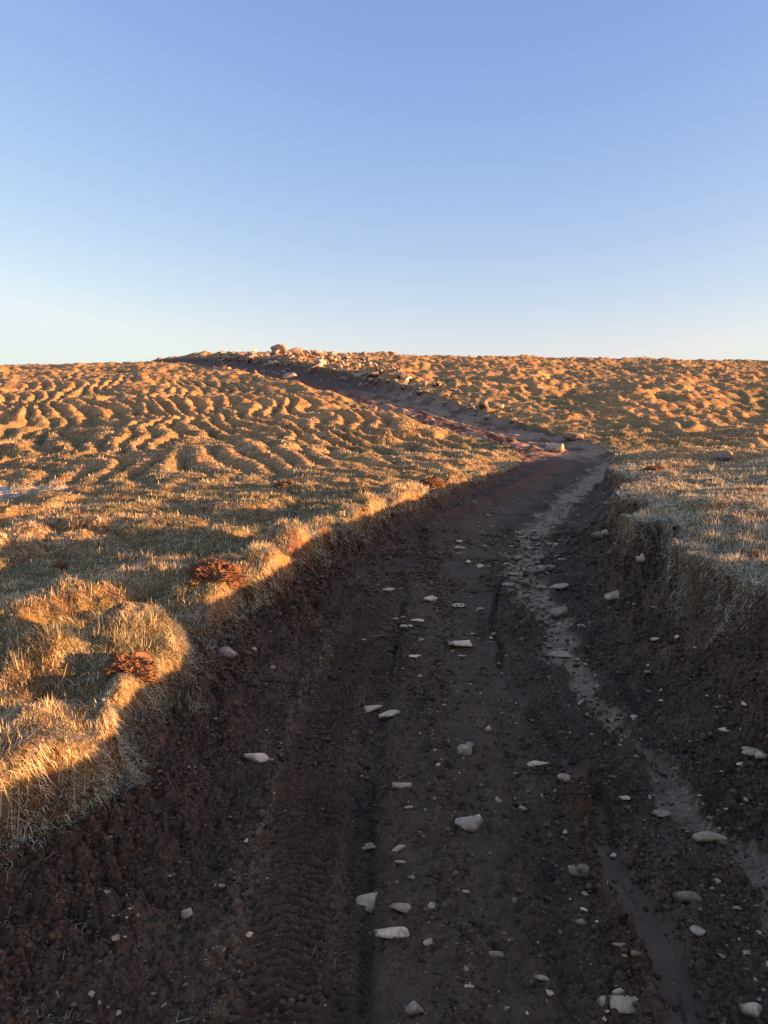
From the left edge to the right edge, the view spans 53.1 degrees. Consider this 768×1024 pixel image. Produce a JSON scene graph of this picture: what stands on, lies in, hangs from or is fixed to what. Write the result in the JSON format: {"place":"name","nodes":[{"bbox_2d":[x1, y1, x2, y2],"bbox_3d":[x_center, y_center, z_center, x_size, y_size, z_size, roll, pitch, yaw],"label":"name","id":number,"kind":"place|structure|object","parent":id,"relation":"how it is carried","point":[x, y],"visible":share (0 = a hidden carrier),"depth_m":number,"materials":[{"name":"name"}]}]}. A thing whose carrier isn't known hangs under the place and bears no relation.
{"place":"outdoors","nodes":[
{"label":"outdoors","id":0,"kind":"place"},
{"bbox_2d":[0,350,767,758],"bbox_3d":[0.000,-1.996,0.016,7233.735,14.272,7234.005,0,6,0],"label":"moorland","id":1,"kind":"structure","parent":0,"point":[550,376],"depth_m":26.06,"materials":[{"name":"brown plant"}]},
{"bbox_2d":[49,561,72,571],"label":"peat clod","id":2,"kind":"object","parent":1,"relation":"on","point":[60,565],"visible":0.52,"depth_m":6.44,"materials":[{"name":"brown soil"}]},
{"bbox_2d":[98,649,163,682],"bbox_3d":[-1.122,0.707,3.442,0.285,0.187,0.168,0,6,0],"label":"peat clod","id":3,"kind":"object","parent":1,"relation":"on","point":[139,665],"visible":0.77,"depth_m":3.40,"materials":[{"name":"brown soil"}]},
{"bbox_2d":[184,557,249,590],"bbox_3d":[-1.060,0.404,4.878,0.428,0.242,0.274,0,6,0],"label":"peat clod","id":4,"kind":"object","parent":1,"relation":"on","point":[214,570],"visible":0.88,"depth_m":4.84,"materials":[{"name":"brown soil"}]},
{"bbox_2d":[270,344,286,354],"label":"boulder","id":5,"kind":"object","parent":1,"relation":"on","point":[282,348],"visible":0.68,"depth_m":67.32,"materials":[{"name":"beige stone"}]},
{"bbox_2d":[273,479,299,488],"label":"peat clod","id":6,"kind":"object","parent":1,"relation":"on","point":[279,484],"visible":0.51,"depth_m":11.33,"materials":[{"name":"brown soil"}]},
{"bbox_2d":[289,348,302,352],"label":"boulder","id":7,"kind":"object","parent":1,"relation":"on","point":[297,350],"visible":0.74,"depth_m":75.30,"materials":[{"name":"beige stone"}]},
{"bbox_2d":[307,362,322,372],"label":"boulder","id":8,"kind":"object","parent":1,"relation":"on","point":[312,368],"visible":0.63,"depth_m":51.73,"materials":[{"name":"beige stone"}]},
{"bbox_2d":[312,349,323,354],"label":"boulder","id":9,"kind":"object","parent":1,"relation":"on","point":[317,352],"visible":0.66,"depth_m":61.20,"materials":[{"name":"beige stone"}]},
{"bbox_2d":[317,359,326,365],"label":"hill rock","id":10,"kind":"object","parent":1,"relation":"on","point":[323,361],"visible":0.59,"depth_m":53.01,"materials":[{"name":"beige stone"}]},
{"bbox_2d":[336,363,342,368],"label":"hill rock","id":11,"kind":"object","parent":1,"relation":"on","point":[338,366],"visible":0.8,"depth_m":50.09,"materials":[{"name":"grey stone"}]},
{"bbox_2d":[396,372,404,377],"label":"hill rock","id":12,"kind":"object","parent":1,"relation":"on","point":[400,374],"visible":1,"depth_m":41.57,"materials":[{"name":"grey stone"}]},
{"bbox_2d":[420,476,445,488],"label":"peat clod","id":13,"kind":"object","parent":1,"relation":"on","point":[434,482],"visible":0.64,"depth_m":10.95,"materials":[{"name":"brown soil"}]},
{"bbox_2d":[479,399,487,408],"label":"boulder","id":14,"kind":"object","parent":1,"relation":"on","point":[483,403],"visible":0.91,"depth_m":29.81,"materials":[{"name":"grey stone"}]},
{"bbox_2d":[495,404,503,409],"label":"boulder","id":15,"kind":"object","parent":1,"relation":"on","point":[501,406],"visible":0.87,"depth_m":29.99,"materials":[{"name":"grey stone"}]},
{"bbox_2d":[564,432,583,440],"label":"boulder","id":16,"kind":"object","parent":1,"relation":"on","point":[571,436],"visible":0.89,"depth_m":22.61,"materials":[{"name":"grey stone"}]},
{"bbox_2d":[644,465,665,470],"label":"peat clod","id":17,"kind":"object","parent":1,"relation":"on","point":[655,467],"visible":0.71,"depth_m":11.08,"materials":[{"name":"brown soil"}]},
{"bbox_2d":[713,451,732,461],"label":"boulder","id":18,"kind":"object","parent":1,"relation":"on","point":[723,455],"visible":0.7,"depth_m":13.31,"materials":[{"name":"grey stone"}]},
{"bbox_2d":[0,351,767,1023],"bbox_3d":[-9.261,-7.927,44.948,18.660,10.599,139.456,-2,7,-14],"label":"earth bank","id":19,"kind":"structure","parent":0,"point":[46,1003],"depth_m":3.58,"materials":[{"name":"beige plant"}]},
{"bbox_2d":[218,646,237,659],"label":"stone","id":20,"kind":"object","parent":19,"relation":"on","point":[229,653],"visible":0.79,"depth_m":4.42,"materials":[{"name":"grey stone"}]},
{"bbox_2d":[247,354,254,362],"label":"hill rock","id":21,"kind":"object","parent":19,"relation":"on","point":[250,358],"visible":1,"depth_m":64.36,"materials":[{"name":"grey stone"}]},
{"bbox_2d":[281,371,296,379],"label":"boulder","id":22,"kind":"object","parent":19,"relation":"on","point":[288,375],"visible":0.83,"depth_m":48.30,"materials":[{"name":"beige stone"}]},
{"bbox_2d":[367,372,378,376],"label":"hill rock","id":23,"kind":"object","parent":19,"relation":"on","point":[372,374],"visible":0.98,"depth_m":43.20,"materials":[{"name":"grey stone"}]},
{"bbox_2d":[484,414,490,419],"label":"boulder","id":24,"kind":"object","parent":19,"relation":"on","point":[487,416],"visible":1,"depth_m":28.56,"materials":[{"name":"grey stone"}]},
{"bbox_2d":[509,417,517,423],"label":"boulder","id":25,"kind":"object","parent":19,"relation":"on","point":[512,420],"visible":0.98,"depth_m":26.94,"materials":[{"name":"grey stone"}]},
{"bbox_2d":[590,531,602,540],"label":"stone","id":26,"kind":"object","parent":19,"relation":"on","point":[596,535],"visible":0.91,"depth_m":7.68,"materials":[{"name":"grey stone"}]},
{"bbox_2d":[601,529,608,537],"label":"stone","id":27,"kind":"object","parent":19,"relation":"on","point":[605,533],"visible":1,"depth_m":7.44,"materials":[{"name":"grey stone"}]},
{"bbox_2d":[604,590,620,600],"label":"stone","id":28,"kind":"object","parent":19,"relation":"on","point":[613,596],"visible":0.94,"depth_m":5.76,"materials":[{"name":"stone"}]},
{"bbox_2d":[636,553,645,564],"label":"stone","id":29,"kind":"object","parent":19,"relation":"on","point":[641,559],"visible":0.97,"depth_m":6.10,"materials":[{"name":"stone"}]},
{"bbox_2d":[651,637,658,641],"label":"stone","id":30,"kind":"object","parent":19,"relation":"on","point":[654,639],"visible":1,"depth_m":4.69,"materials":[{"name":"stone"}]},
{"bbox_2d":[741,747,763,756],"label":"stone","id":31,"kind":"object","parent":19,"relation":"on","point":[749,751],"visible":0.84,"depth_m":3.29,"materials":[{"name":"grey stone"}]},
{"bbox_2d":[755,750,767,759],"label":"stone","id":32,"kind":"object","parent":19,"relation":"on","point":[759,755],"visible":1,"depth_m":3.23,"materials":[{"name":"stone"}]},
{"bbox_2d":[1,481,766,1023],"bbox_3d":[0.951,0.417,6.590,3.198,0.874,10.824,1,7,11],"label":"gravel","id":33,"kind":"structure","parent":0,"point":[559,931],"depth_m":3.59,"materials":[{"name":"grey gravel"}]},
{"bbox_2d":[0,0,767,364],"label":"sky","id":34,"kind":"structure","parent":0,"point":[541,178],"materials":[{"name":"blue"}]},
{"bbox_2d":[75,361,767,1023],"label":"dirt track","id":35,"kind":"structure","parent":0,"point":[305,879],"depth_m":2.91,"materials":[{"name":"brown soil"}]},
{"bbox_2d":[88,990,95,996],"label":"stone","id":36,"kind":"object","parent":35,"relation":"on","point":[91,993],"visible":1,"depth_m":1.98,"materials":[{"name":"beige stone"}]},
{"bbox_2d":[111,934,120,941],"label":"stone","id":37,"kind":"object","parent":35,"relation":"on","point":[115,938],"visible":1,"depth_m":2.14,"materials":[{"name":"beige stone"}]},
{"bbox_2d":[116,1010,121,1015],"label":"stone","id":38,"kind":"object","parent":35,"relation":"on","point":[118,1012],"visible":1,"depth_m":1.98,"materials":[{"name":"stone"}]},
{"bbox_2d":[180,908,192,919],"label":"stone","id":39,"kind":"object","parent":35,"relation":"on","point":[186,914],"visible":1,"depth_m":2.35,"materials":[{"name":"stone"}]},
{"bbox_2d":[213,883,225,888],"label":"stone","id":40,"kind":"object","parent":35,"relation":"on","point":[223,886],"visible":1,"depth_m":2.49,"materials":[{"name":"stone"}]},
{"bbox_2d":[245,931,252,937],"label":"stone","id":41,"kind":"object","parent":35,"relation":"on","point":[249,934],"visible":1,"depth_m":2.30,"materials":[{"name":"stone"}]},
{"bbox_2d":[243,753,268,763],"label":"stone","id":42,"kind":"object","parent":35,"relation":"on","point":[258,757],"visible":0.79,"depth_m":3.33,"materials":[{"name":"stone"}]},
{"bbox_2d":[355,892,377,912],"bbox_3d":[-0.036,1.256,2.483,0.113,0.050,0.058,-1,7,-13],"label":"stone","id":43,"kind":"object","parent":35,"relation":"on","point":[368,900],"visible":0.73,"depth_m":2.47,"materials":[{"name":"stone"}]},
{"bbox_2d":[361,842,375,849],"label":"stone","id":44,"kind":"object","parent":35,"relation":"on","point":[370,845],"visible":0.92,"depth_m":2.81,"materials":[{"name":"beige stone"}]},
{"bbox_2d":[364,705,382,712],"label":"stone","id":45,"kind":"object","parent":35,"relation":"on","point":[371,708],"visible":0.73,"depth_m":3.96,"materials":[{"name":"stone"}]},
{"bbox_2d":[0,494,767,1023],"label":"soil crumbs","id":46,"kind":"object","parent":35,"relation":"on","point":[322,990],"visible":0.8,"depth_m":3.07,"materials":[{"name":"brown soil"}]},
{"bbox_2d":[379,588,394,592],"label":"stone","id":47,"kind":"object","parent":35,"relation":"on","point":[387,590],"visible":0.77,"depth_m":6.25,"materials":[{"name":"stone"}]},
{"bbox_2d":[378,709,403,719],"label":"stone","id":48,"kind":"object","parent":35,"relation":"on","point":[387,714],"visible":0.98,"depth_m":3.91,"materials":[{"name":"stone"}]},
{"bbox_2d":[373,926,409,938],"bbox_3d":[0.022,1.253,2.291,0.111,0.027,0.050,-3,6,0],"label":"stone","id":49,"kind":"object","parent":35,"relation":"on","point":[400,932],"visible":1,"depth_m":2.28,"materials":[{"name":"stone"}]},
{"bbox_2d":[391,844,405,853],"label":"stone","id":50,"kind":"object","parent":35,"relation":"on","point":[398,848],"visible":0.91,"depth_m":2.70,"materials":[{"name":"stone"}]},
{"bbox_2d":[389,903,410,913],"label":"stone","id":51,"kind":"object","parent":35,"relation":"on","point":[404,908],"visible":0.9,"depth_m":2.39,"materials":[{"name":"beige stone"}]},
{"bbox_2d":[394,860,405,863],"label":"stone","id":52,"kind":"object","parent":35,"relation":"on","point":[400,862],"visible":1,"depth_m":2.64,"materials":[{"name":"grey stone"}]},
{"bbox_2d":[392,782,411,788],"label":"stone","id":53,"kind":"object","parent":35,"relation":"on","point":[398,785],"visible":0.99,"depth_m":3.10,"materials":[{"name":"stone"}]},
{"bbox_2d":[404,805,413,809],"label":"stone","id":54,"kind":"object","parent":35,"relation":"on","point":[410,807],"visible":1,"depth_m":2.97,"materials":[{"name":"beige stone"}]},
{"bbox_2d":[402,1001,423,1018],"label":"stone","id":55,"kind":"object","parent":35,"relation":"on","point":[413,1008],"visible":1,"depth_m":1.99,"materials":[{"name":"grey stone"}]},
{"bbox_2d":[408,655,423,657],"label":"stone","id":56,"kind":"object","parent":35,"relation":"on","point":[412,656],"visible":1,"depth_m":4.69,"materials":[{"name":"stone"}]},
{"bbox_2d":[410,619,424,621],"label":"stone","id":57,"kind":"object","parent":35,"relation":"on","point":[417,620],"visible":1,"depth_m":5.41,"materials":[{"name":"stone"}]},
{"bbox_2d":[423,938,432,947],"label":"stone","id":58,"kind":"object","parent":35,"relation":"on","point":[427,942],"visible":1,"depth_m":2.23,"materials":[{"name":"beige stone"}]},
{"bbox_2d":[422,595,437,601],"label":"stone","id":59,"kind":"object","parent":35,"relation":"on","point":[432,598],"visible":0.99,"depth_m":5.89,"materials":[{"name":"stone"}]},
{"bbox_2d":[427,902,435,909],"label":"stone","id":60,"kind":"object","parent":35,"relation":"on","point":[431,905],"visible":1,"depth_m":2.42,"materials":[{"name":"beige stone"}]},
{"bbox_2d":[451,603,464,607],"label":"stone","id":61,"kind":"object","parent":35,"relation":"on","point":[458,605],"visible":0.98,"depth_m":5.83,"materials":[{"name":"stone"}]},
{"bbox_2d":[447,640,471,646],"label":"stone","id":62,"kind":"object","parent":35,"relation":"on","point":[463,643],"visible":0.98,"depth_m":4.82,"materials":[{"name":"stone"}]},
{"bbox_2d":[454,546,465,549],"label":"stone","id":63,"kind":"object","parent":35,"relation":"on","point":[459,547],"visible":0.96,"depth_m":7.91,"materials":[{"name":"stone"}]},
{"bbox_2d":[457,744,471,755],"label":"stone","id":64,"kind":"object","parent":35,"relation":"on","point":[464,749],"visible":0.79,"depth_m":3.42,"materials":[{"name":"beige stone"}]},
{"bbox_2d":[455,816,482,832],"bbox_3d":[0.314,1.150,2.827,0.111,0.053,0.070,3,6,0],"label":"stone","id":65,"kind":"object","parent":35,"relation":"on","point":[471,824],"visible":1,"depth_m":2.81,"materials":[{"name":"grey stone"}]},
{"bbox_2d":[483,725,491,732],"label":"stone","id":66,"kind":"object","parent":35,"relation":"on","point":[488,729],"visible":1,"depth_m":3.65,"materials":[{"name":"stone"}]},
{"bbox_2d":[488,951,505,958],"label":"stone","id":67,"kind":"object","parent":35,"relation":"on","point":[496,954],"visible":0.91,"depth_m":2.20,"materials":[{"name":"beige stone"}]},
{"bbox_2d":[501,582,514,587],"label":"stone","id":68,"kind":"object","parent":35,"relation":"on","point":[505,584],"visible":0.98,"depth_m":6.49,"materials":[{"name":"grey stone"}]},
{"bbox_2d":[513,556,520,560],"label":"cobble","id":69,"kind":"object","parent":35,"relation":"on","point":[517,558],"visible":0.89,"depth_m":7.59,"materials":[{"name":"beige stone"}]},
{"bbox_2d":[518,805,527,811],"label":"stone","id":70,"kind":"object","parent":35,"relation":"on","point":[523,809],"visible":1,"depth_m":3.03,"materials":[{"name":"stone"}]},
{"bbox_2d":[526,760,547,766],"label":"stone","id":71,"kind":"object","parent":35,"relation":"on","point":[534,763],"visible":1,"depth_m":3.28,"materials":[{"name":"stone"}]},
{"bbox_2d":[528,974,548,981],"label":"stone","id":72,"kind":"object","parent":35,"relation":"on","point":[541,978],"visible":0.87,"depth_m":2.12,"materials":[{"name":"stone"}]},
{"bbox_2d":[536,585,546,590],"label":"stone","id":73,"kind":"object","parent":35,"relation":"on","point":[540,587],"visible":1,"depth_m":6.45,"materials":[{"name":"grey stone"}]},
{"bbox_2d":[543,565,554,568],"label":"stone","id":74,"kind":"object","parent":35,"relation":"on","point":[548,566],"visible":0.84,"depth_m":7.14,"materials":[{"name":"grey stone"}]},
{"bbox_2d":[545,989,553,996],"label":"stone","id":75,"kind":"object","parent":35,"relation":"on","point":[550,993],"visible":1,"depth_m":2.04,"materials":[{"name":"stone"}]},
{"bbox_2d":[544,443,565,452],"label":"stone","id":76,"kind":"object","parent":35,"relation":"on","point":[554,447],"visible":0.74,"depth_m":20.24,"materials":[{"name":"beige stone"}]},
{"bbox_2d":[548,583,568,589],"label":"stone","id":77,"kind":"object","parent":35,"relation":"on","point":[560,585],"visible":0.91,"depth_m":6.25,"materials":[{"name":"beige stone"}]},
{"bbox_2d":[549,606,568,619],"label":"stone","id":78,"kind":"object","parent":35,"relation":"on","point":[556,613],"visible":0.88,"depth_m":5.55,"materials":[{"name":"grey stone"}]},
{"bbox_2d":[547,651,570,657],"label":"stone","id":79,"kind":"object","parent":35,"relation":"on","point":[562,654],"visible":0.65,"depth_m":4.83,"materials":[{"name":"beige stone"}]},
{"bbox_2d":[557,773,570,783],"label":"stone","id":80,"kind":"object","parent":35,"relation":"on","point":[564,778],"visible":0.86,"depth_m":3.15,"materials":[{"name":"beige stone"}]},
{"bbox_2d":[568,864,589,877],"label":"stone","id":81,"kind":"object","parent":35,"relation":"on","point":[573,869],"visible":0.99,"depth_m":2.56,"materials":[{"name":"beige stone"}]},
{"bbox_2d":[574,918,585,925],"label":"stone","id":82,"kind":"object","parent":35,"relation":"on","point":[580,921],"visible":1,"depth_m":2.28,"materials":[{"name":"beige stone"}]},
{"bbox_2d":[489,599,709,1023],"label":"mud rill","id":83,"kind":"structure","parent":35,"relation":"in","point":[670,963],"depth_m":2.49,"materials":[{"name":"brown soil"}]},
{"bbox_2d":[593,995,638,1014],"bbox_3d":[0.607,1.278,1.994,0.124,0.037,0.056,5,6,-1],"label":"stone","id":84,"kind":"object","parent":35,"relation":"on","point":[621,1004],"visible":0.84,"depth_m":1.99,"materials":[{"name":"stone"}]},
{"bbox_2d":[612,943,625,946],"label":"stone","id":85,"kind":"object","parent":35,"relation":"on","point":[618,944],"visible":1,"depth_m":2.17,"materials":[{"name":"beige stone"}]},
{"bbox_2d":[612,988,626,994],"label":"stone","id":86,"kind":"object","parent":35,"relation":"on","point":[618,991],"visible":0.69,"depth_m":2.03,"materials":[{"name":"stone"}]},
{"bbox_2d":[619,795,630,799],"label":"stone","id":87,"kind":"object","parent":35,"relation":"on","point":[626,797],"visible":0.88,"depth_m":3.06,"materials":[{"name":"stone"}]},
{"bbox_2d":[631,950,641,956],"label":"stone","id":88,"kind":"object","parent":35,"relation":"on","point":[634,953],"visible":1,"depth_m":2.14,"materials":[{"name":"beige stone"}]},
{"bbox_2d":[650,809,672,816],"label":"stone","id":89,"kind":"object","parent":35,"relation":"on","point":[661,813],"visible":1,"depth_m":2.94,"materials":[{"name":"beige stone"}]},
{"bbox_2d":[672,891,702,904],"bbox_3d":[0.963,1.213,2.426,0.102,0.040,0.049,7,6,-1],"label":"stone","id":90,"kind":"object","parent":35,"relation":"on","point":[686,897],"visible":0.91,"depth_m":2.41,"materials":[{"name":"beige stone"}]},
{"bbox_2d":[688,925,705,937],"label":"stone","id":91,"kind":"object","parent":35,"relation":"on","point":[698,931],"visible":0.99,"depth_m":2.26,"materials":[{"name":"grey stone"}]},
{"bbox_2d":[705,816,713,820],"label":"stone","id":92,"kind":"object","parent":35,"relation":"on","point":[708,818],"visible":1,"depth_m":2.92,"materials":[{"name":"grey stone"}]},
{"bbox_2d":[692,831,727,842],"bbox_3d":[1.170,1.172,2.775,0.123,0.029,0.055,0,6,0],"label":"stone","id":93,"kind":"object","parent":35,"relation":"on","point":[704,837],"visible":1,"depth_m":2.75,"materials":[{"name":"beige stone"}]},
{"bbox_2d":[714,878,721,885],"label":"stone","id":94,"kind":"object","parent":35,"relation":"on","point":[718,882],"visible":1,"depth_m":2.51,"materials":[{"name":"beige stone"}]},
{"bbox_2d":[713,952,725,958],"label":"stone","id":95,"kind":"object","parent":35,"relation":"on","point":[722,956],"visible":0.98,"depth_m":2.18,"materials":[{"name":"beige stone"}]},
{"bbox_2d":[718,727,730,732],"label":"stone","id":96,"kind":"object","parent":35,"relation":"on","point":[723,730],"visible":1,"depth_m":3.58,"materials":[{"name":"stone"}]},
{"bbox_2d":[731,905,740,909],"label":"stone","id":97,"kind":"object","parent":35,"relation":"on","point":[735,907],"visible":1,"depth_m":2.38,"materials":[{"name":"beige stone"}]},
{"bbox_2d":[742,950,750,954],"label":"stone","id":98,"kind":"object","parent":35,"relation":"on","point":[746,952],"visible":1,"depth_m":2.20,"materials":[{"name":"beige stone"}]},
{"bbox_2d":[738,1002,762,1018],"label":"stone","id":99,"kind":"object","parent":35,"relation":"on","point":[751,1010],"visible":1,"depth_m":2.00,"materials":[{"name":"stone"}]}
]}

